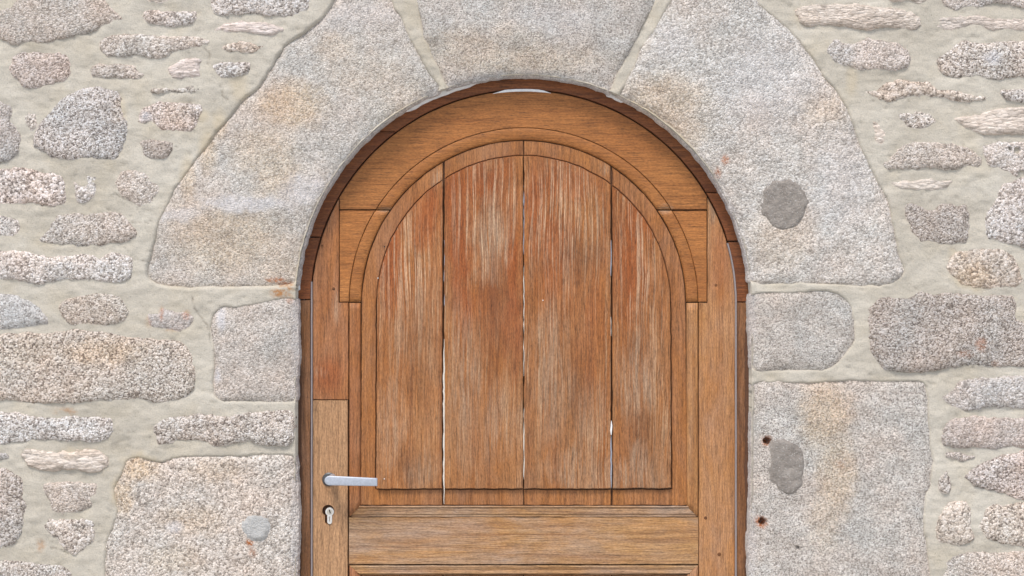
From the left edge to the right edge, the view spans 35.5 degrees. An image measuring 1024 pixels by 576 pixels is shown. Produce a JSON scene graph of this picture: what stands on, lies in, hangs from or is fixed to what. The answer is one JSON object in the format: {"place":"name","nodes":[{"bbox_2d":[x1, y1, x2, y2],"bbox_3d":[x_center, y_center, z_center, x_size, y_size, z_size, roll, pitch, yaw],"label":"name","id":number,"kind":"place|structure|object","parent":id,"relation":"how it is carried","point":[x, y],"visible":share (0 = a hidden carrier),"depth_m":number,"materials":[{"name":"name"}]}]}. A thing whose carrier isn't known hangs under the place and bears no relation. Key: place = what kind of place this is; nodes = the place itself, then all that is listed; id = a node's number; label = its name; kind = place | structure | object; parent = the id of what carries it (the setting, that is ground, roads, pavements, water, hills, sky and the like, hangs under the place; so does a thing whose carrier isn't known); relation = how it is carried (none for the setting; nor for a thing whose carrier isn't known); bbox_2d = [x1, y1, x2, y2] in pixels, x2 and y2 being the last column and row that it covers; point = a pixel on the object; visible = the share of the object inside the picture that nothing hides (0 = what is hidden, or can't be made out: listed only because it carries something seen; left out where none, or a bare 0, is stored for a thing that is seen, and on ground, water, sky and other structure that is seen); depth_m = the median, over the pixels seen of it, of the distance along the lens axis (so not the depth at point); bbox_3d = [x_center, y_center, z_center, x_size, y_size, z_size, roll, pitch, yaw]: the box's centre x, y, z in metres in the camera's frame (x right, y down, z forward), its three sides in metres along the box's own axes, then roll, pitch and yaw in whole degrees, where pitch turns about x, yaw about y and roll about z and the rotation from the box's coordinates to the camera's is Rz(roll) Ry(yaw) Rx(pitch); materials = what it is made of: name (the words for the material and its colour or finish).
{"place":"outdoors","nodes":[
{"label":"outdoors","id":0,"kind":"place"},
{"label":"ground","id":1,"kind":"structure","parent":0,"visible":0},
{"bbox_2d":[0,0,1023,575],"bbox_3d":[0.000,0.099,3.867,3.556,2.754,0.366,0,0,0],"label":"stone wall","id":2,"kind":"structure","parent":1,"relation":"on","point":[116,116],"depth_m":3.70,"materials":[{"name":"stone"}]},
{"bbox_2d":[105,0,932,575],"bbox_3d":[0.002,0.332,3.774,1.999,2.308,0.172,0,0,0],"label":"stone archway","id":3,"kind":"object","parent":1,"relation":"on","point":[743,100],"visible":0.97,"depth_m":3.70,"materials":[{"name":"stone"}]},
{"bbox_2d":[305,91,734,575],"bbox_3d":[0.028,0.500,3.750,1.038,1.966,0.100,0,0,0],"label":"wooden door","id":4,"kind":"structure","parent":3,"relation":"attached to","point":[523,333],"depth_m":3.76,"materials":[{"name":"brown wood"}]},
{"bbox_2d":[298,79,748,575],"bbox_3d":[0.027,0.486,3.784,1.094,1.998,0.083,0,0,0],"label":"door frame","id":5,"kind":"object","parent":1,"relation":"on","point":[305,287],"visible":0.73,"depth_m":3.75,"materials":[{"name":"red wood"}]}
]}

